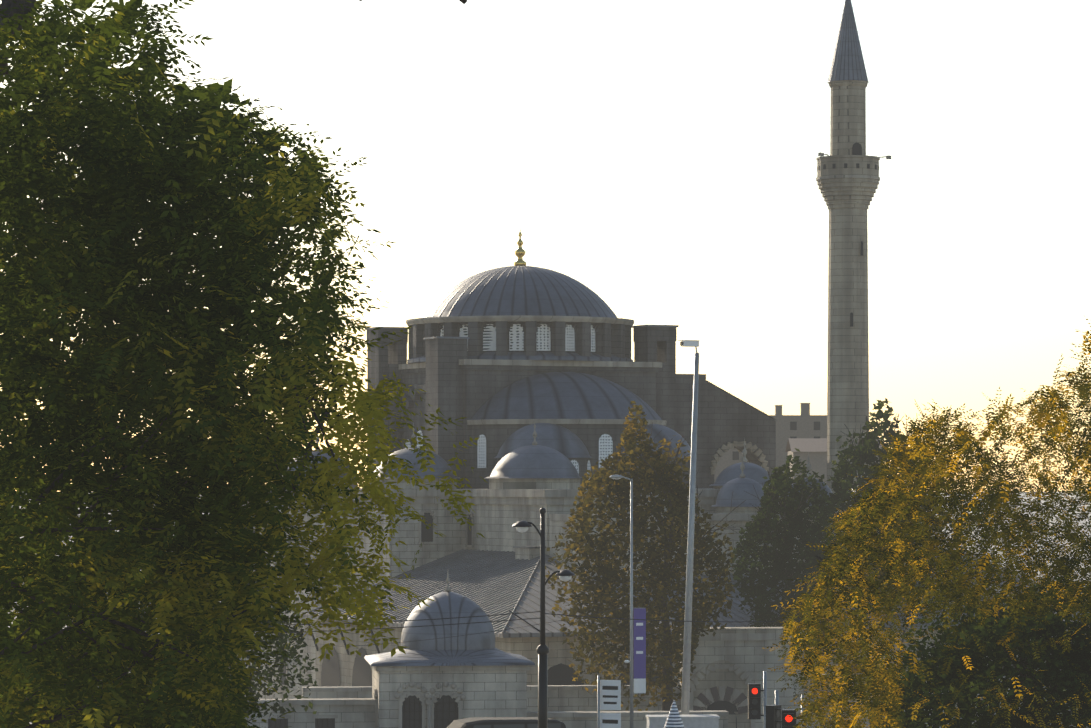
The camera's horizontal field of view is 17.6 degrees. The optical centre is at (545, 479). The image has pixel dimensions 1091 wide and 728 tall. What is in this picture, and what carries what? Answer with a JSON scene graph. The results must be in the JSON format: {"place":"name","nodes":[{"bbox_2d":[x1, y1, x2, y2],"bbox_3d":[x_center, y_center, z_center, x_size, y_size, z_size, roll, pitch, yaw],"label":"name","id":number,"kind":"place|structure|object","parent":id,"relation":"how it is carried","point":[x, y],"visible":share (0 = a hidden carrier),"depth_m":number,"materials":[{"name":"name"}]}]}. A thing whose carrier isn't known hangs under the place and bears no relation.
{"place":"outdoors","nodes":[
{"label":"outdoors","id":0,"kind":"place"},
{"bbox_2d":[0,0,1090,491],"label":"sky","id":1,"kind":"structure","parent":0,"point":[658,157],"materials":[{"name":"white"}]},
{"bbox_2d":[8,492,1090,723],"bbox_3d":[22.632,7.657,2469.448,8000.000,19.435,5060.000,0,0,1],"label":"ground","id":2,"kind":"structure","parent":0,"point":[972,532],"depth_m":1275.35,"materials":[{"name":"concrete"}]},
{"bbox_2d":[68,538,317,720],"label":"tree","id":3,"kind":"object","parent":2,"relation":"on","point":[281,641],"visible":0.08,"depth_m":119.44,"materials":[{"name":"green plant"}]},
{"bbox_2d":[0,0,485,727],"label":"tree","id":4,"kind":"object","parent":2,"relation":"on","point":[120,220],"visible":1,"depth_m":24.39,"materials":[{"name":"green plant"}]},
{"bbox_2d":[192,569,728,727],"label":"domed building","id":5,"kind":"structure","parent":2,"relation":"on","point":[441,682],"depth_m":150.02,"materials":[{"name":"stone"}]},
{"bbox_2d":[447,717,565,727],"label":"car","id":6,"kind":"object","parent":2,"relation":"on","point":[501,722],"visible":0.87,"depth_m":119.07,"materials":[{"name":"black paint"}]},
{"bbox_2d":[509,508,574,727],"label":"black lamp post","id":7,"kind":"object","parent":2,"relation":"on","point":[542,648],"visible":1,"depth_m":93.49,"materials":[{"name":"black metal"}]},
{"bbox_2d":[254,606,981,645],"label":"overhead wires","id":8,"kind":"object","parent":7,"relation":"attached to","point":[529,618],"visible":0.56,"depth_m":94.46,"materials":[{"name":"black metal"}]},
{"bbox_2d":[240,230,935,698],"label":"mosque","id":9,"kind":"structure","parent":2,"relation":"on","point":[538,380],"depth_m":220.28,"materials":[{"name":"stone"}]},
{"bbox_2d":[303,546,1090,686],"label":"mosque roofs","id":10,"kind":"structure","parent":9,"relation":"attached to","point":[491,582],"depth_m":198.32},
{"bbox_2d":[597,675,620,727],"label":"street signs","id":11,"kind":"object","parent":2,"relation":"on","point":[608,694],"visible":1,"depth_m":109.49,"materials":[{"name":"white metal"}]},
{"bbox_2d":[609,475,645,727],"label":"street light with banner","id":12,"kind":"object","parent":2,"relation":"on","point":[639,654],"visible":1,"depth_m":149.55,"materials":[{"name":"grey"}]},
{"bbox_2d":[545,401,745,710],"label":"tree","id":13,"kind":"object","parent":2,"relation":"on","point":[654,471],"visible":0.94,"depth_m":170.20,"materials":[{"name":"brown plant"}]},
{"bbox_2d":[664,700,683,727],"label":"traffic cone","id":14,"kind":"object","parent":2,"relation":"on","point":[673,720],"visible":1,"depth_m":119.33,"materials":[{"name":"white paint"}]},
{"bbox_2d":[645,714,719,727],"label":"concrete barrier block","id":15,"kind":"structure","parent":2,"relation":"on","point":[695,721],"depth_m":125.54,"materials":[{"name":"grey concrete"}]},
{"bbox_2d":[678,340,699,714],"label":"lamp post","id":16,"kind":"object","parent":2,"relation":"on","point":[685,697],"visible":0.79,"depth_m":127.41,"materials":[{"name":"grey metal"}]},
{"bbox_2d":[302,627,1087,727],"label":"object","id":17,"kind":"structure","parent":2,"relation":"on","point":[730,663],"depth_m":175.33,"materials":[{"name":"stone"}]},
{"bbox_2d":[748,671,766,727],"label":"traffic light","id":18,"kind":"object","parent":2,"relation":"on","point":[754,700],"visible":1,"depth_m":99.39,"materials":[{"name":"black metal"}]},
{"bbox_2d":[766,690,785,727],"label":"traffic light","id":19,"kind":"object","parent":2,"relation":"on","point":[773,716],"visible":0.94,"depth_m":85.40,"materials":[{"name":"black metal"}]},
{"bbox_2d":[731,448,852,660],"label":"tree behind gate","id":20,"kind":"object","parent":2,"relation":"on","point":[790,509],"visible":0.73,"depth_m":188.32,"materials":[{"name":"green plant"}]},
{"bbox_2d":[782,695,804,727],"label":"traffic light","id":21,"kind":"object","parent":2,"relation":"on","point":[789,722],"visible":0.79,"depth_m":83.39,"materials":[{"name":"black metal"}]},
{"bbox_2d":[816,0,890,512],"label":"minaret","id":22,"kind":"object","parent":2,"relation":"on","point":[847,178],"visible":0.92,"depth_m":221.63,"materials":[{"name":"stone"}]},
{"bbox_2d":[811,398,956,606],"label":"tree","id":23,"kind":"object","parent":2,"relation":"on","point":[862,452],"visible":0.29,"depth_m":198.41,"materials":[{"name":"green plant"}]},
{"bbox_2d":[763,316,1090,727],"bbox_3d":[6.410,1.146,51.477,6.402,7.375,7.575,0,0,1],"label":"tree","id":24,"kind":"object","parent":2,"relation":"on","point":[903,573],"visible":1,"depth_m":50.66,"materials":[{"name":"yellow plant"}]},
{"bbox_2d":[779,357,1090,727],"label":"tree","id":25,"kind":"object","parent":2,"relation":"on","point":[892,453],"visible":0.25,"depth_m":63.99,"materials":[{"name":"yellow plant"}]},
{"bbox_2d":[856,566,1090,727],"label":"tree","id":26,"kind":"object","parent":2,"relation":"on","point":[1054,679],"visible":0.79,"depth_m":71.70,"materials":[{"name":"green plant"}]},
{"bbox_2d":[714,403,882,484],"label":"background buildings","id":27,"kind":"structure","parent":0,"point":[804,432],"depth_m":334.33,"materials":[{"name":"paint"}]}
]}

